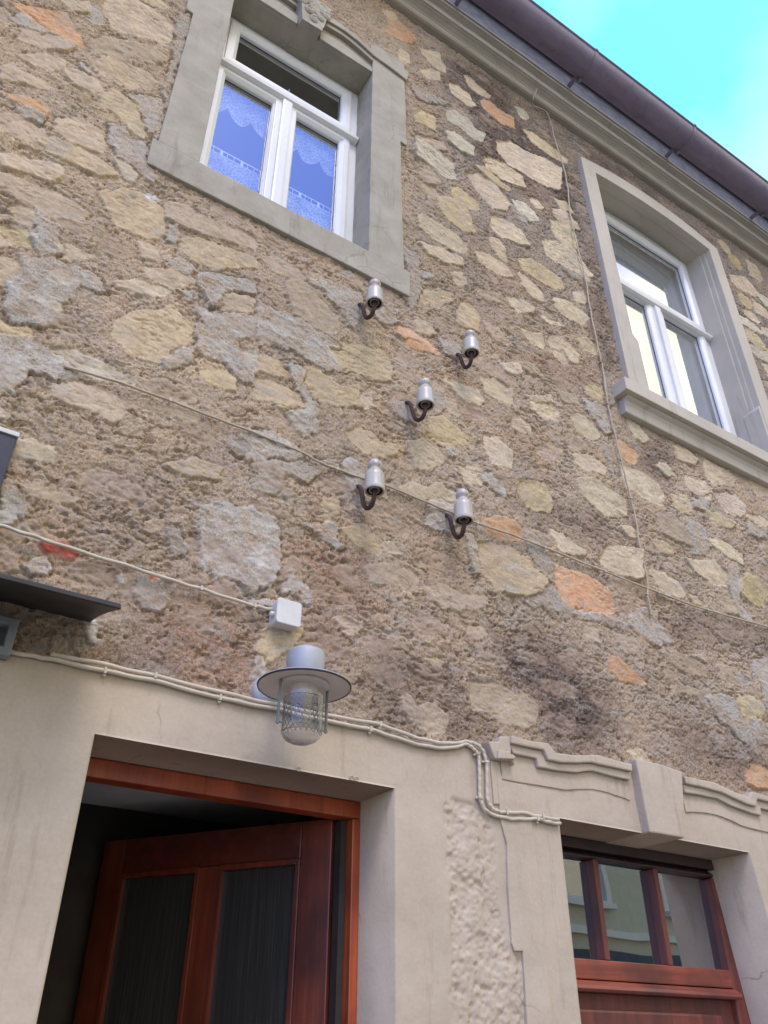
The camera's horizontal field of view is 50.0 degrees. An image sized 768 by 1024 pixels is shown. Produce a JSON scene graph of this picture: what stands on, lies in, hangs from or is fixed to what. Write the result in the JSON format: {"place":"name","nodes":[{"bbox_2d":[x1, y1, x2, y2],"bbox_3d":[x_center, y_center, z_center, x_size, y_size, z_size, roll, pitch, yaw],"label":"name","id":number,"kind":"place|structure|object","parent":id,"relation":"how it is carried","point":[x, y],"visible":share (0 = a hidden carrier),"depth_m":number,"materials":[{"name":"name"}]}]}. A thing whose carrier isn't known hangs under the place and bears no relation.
{"place":"outdoors","nodes":[
{"label":"outdoors","id":0,"kind":"place"},
{"bbox_2d":[207,145,331,229],"bbox_3d":[-0.557,-1.476,4.026,0.800,0.509,0.012,20,-38,-27],"label":"lace cafe curtain","id":1,"kind":"object","parent":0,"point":[258,179],"visible":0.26,"depth_m":4.10,"materials":[{"name":"white fabric"}]},
{"bbox_2d":[219,84,335,176],"bbox_3d":[-0.552,-2.029,4.388,0.800,0.289,0.010,20,-38,-27],"label":"lace valance","id":2,"kind":"object","parent":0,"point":[261,133],"visible":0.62,"depth_m":4.38,"materials":[{"name":"white fabric"}]},
{"bbox_2d":[533,0,767,179],"label":"sky","id":3,"kind":"structure","parent":0,"point":[707,60],"materials":[{"name":"blue"}]},
{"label":"pavement","id":4,"kind":"structure","parent":0,"visible":0},
{"bbox_2d":[0,0,767,1023],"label":"stone house","id":5,"kind":"structure","parent":4,"relation":"on","point":[172,854],"depth_m":3.21,"materials":[{"name":"rubble stone"},{"name":"cream plaster"},{"name":"paint"}]},
{"bbox_2d":[0,615,19,660],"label":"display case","id":6,"kind":"object","parent":5,"relation":"attached to","point":[8,627],"visible":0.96,"depth_m":2.13,"materials":[{"name":"grey metal"}]},
{"bbox_2d":[0,427,19,488],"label":"wall sign","id":7,"kind":"object","parent":5,"relation":"attached to","point":[8,439],"visible":1,"depth_m":2.39,"materials":[{"name":"plastic"}]},
{"bbox_2d":[0,573,120,621],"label":"entrance canopy","id":8,"kind":"object","parent":5,"relation":"attached to","point":[33,595],"visible":1,"depth_m":2.09,"materials":[{"name":"metal"}]},
{"bbox_2d":[0,523,272,610],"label":"wall cable","id":9,"kind":"object","parent":5,"relation":"attached to","point":[201,588],"depth_m":2.44,"materials":[{"name":"white plastic"}]},
{"bbox_2d":[73,819,336,1023],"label":"door","id":10,"kind":"structure","parent":5,"relation":"in","point":[229,926],"depth_m":2.71,"materials":[{"name":"brown wood"}]},
{"bbox_2d":[200,17,358,241],"bbox_3d":[-0.518,-1.948,4.266,0.888,1.602,0.094,20,-38,-27],"label":"window","id":11,"kind":"structure","parent":5,"relation":"in","point":[286,109],"depth_m":4.34,"materials":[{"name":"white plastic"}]},
{"bbox_2d":[268,598,301,631],"bbox_3d":[-0.326,0.333,2.652,0.101,0.086,0.062,20,-38,-27],"label":"junction box","id":12,"kind":"object","parent":5,"relation":"attached to","point":[285,614],"visible":1,"depth_m":2.63,"materials":[{"name":"plastic"}]},
{"bbox_2d":[11,650,561,824],"bbox_3d":[-0.179,0.723,2.509,1.901,0.237,0.023,20,-38,-27],"label":"wall cable","id":13,"kind":"object","parent":5,"relation":"attached to","point":[220,697],"depth_m":2.48,"materials":[{"name":"beige plastic"}]},
{"bbox_2d":[252,644,351,745],"bbox_3d":[-0.257,0.537,2.355,0.268,0.289,0.385,20,-38,-27],"label":"wall lamp","id":14,"kind":"object","parent":5,"relation":"attached to","point":[304,677],"visible":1,"depth_m":2.30,"materials":[{"name":"metal"}]},
{"bbox_2d":[49,652,559,820],"bbox_3d":[-0.138,0.730,2.537,1.789,0.238,0.022,20,-38,-27],"label":"wall cable","id":15,"kind":"object","parent":5,"relation":"attached to","point":[380,724],"depth_m":2.54,"materials":[{"name":"beige plastic"}]},
{"bbox_2d":[357,279,382,319],"bbox_3d":[-0.072,-0.911,3.612,0.078,0.209,0.183,22,-39,-29],"label":"insulator","id":16,"kind":"object","parent":5,"relation":"attached to","point":[374,297],"visible":0.97,"depth_m":3.56,"materials":[{"name":"ceramic"}]},
{"bbox_2d":[356,458,384,510],"bbox_3d":[-0.063,-0.086,3.073,0.078,0.207,0.183,20,-38,-27],"label":"insulator","id":17,"kind":"object","parent":5,"relation":"attached to","point":[374,484],"visible":0.97,"depth_m":3.02,"materials":[{"name":"ceramic"}]},
{"bbox_2d":[64,365,767,627],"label":"wall cable","id":18,"kind":"object","parent":5,"relation":"attached to","point":[337,469],"depth_m":3.16,"materials":[{"name":"grey plastic"}]},
{"bbox_2d":[405,377,434,421],"bbox_3d":[0.138,-0.455,3.473,0.078,0.211,0.184,25,-41,-32],"label":"insulator","id":19,"kind":"object","parent":5,"relation":"attached to","point":[425,402],"visible":0.98,"depth_m":3.42,"materials":[{"name":"ceramic"}]},
{"bbox_2d":[445,488,473,539],"bbox_3d":[0.286,0.024,3.271,0.077,0.215,0.183,17,-37,-24],"label":"insulator","id":20,"kind":"object","parent":5,"relation":"attached to","point":[463,513],"visible":0.96,"depth_m":3.22,"materials":[{"name":"ceramic"}]},
{"bbox_2d":[456,329,479,368],"bbox_3d":[0.378,-0.737,3.845,0.078,0.207,0.184,16,-37,-22],"label":"insulator","id":21,"kind":"object","parent":5,"relation":"attached to","point":[471,351],"visible":0.99,"depth_m":3.79,"materials":[{"name":"ceramic"}]},
{"bbox_2d":[532,89,652,615],"bbox_3d":[1.134,-1.264,4.830,0.071,4.078,0.297,-26,-42,34],"label":"drop cable","id":22,"kind":"object","parent":5,"relation":"attached to","point":[607,404],"visible":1,"depth_m":4.56,"materials":[{"name":"grey plastic"}]},
{"bbox_2d":[561,835,750,1023],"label":"old door","id":23,"kind":"structure","parent":5,"relation":"in","point":[609,992],"depth_m":3.14,"materials":[{"name":"red wood"}]},
{"bbox_2d":[604,210,736,435],"bbox_3d":[1.942,-1.269,5.751,1.147,2.210,0.094,20,-38,-27],"label":"window","id":24,"kind":"structure","parent":5,"relation":"in","point":[666,322],"depth_m":5.85,"materials":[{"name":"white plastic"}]}
]}

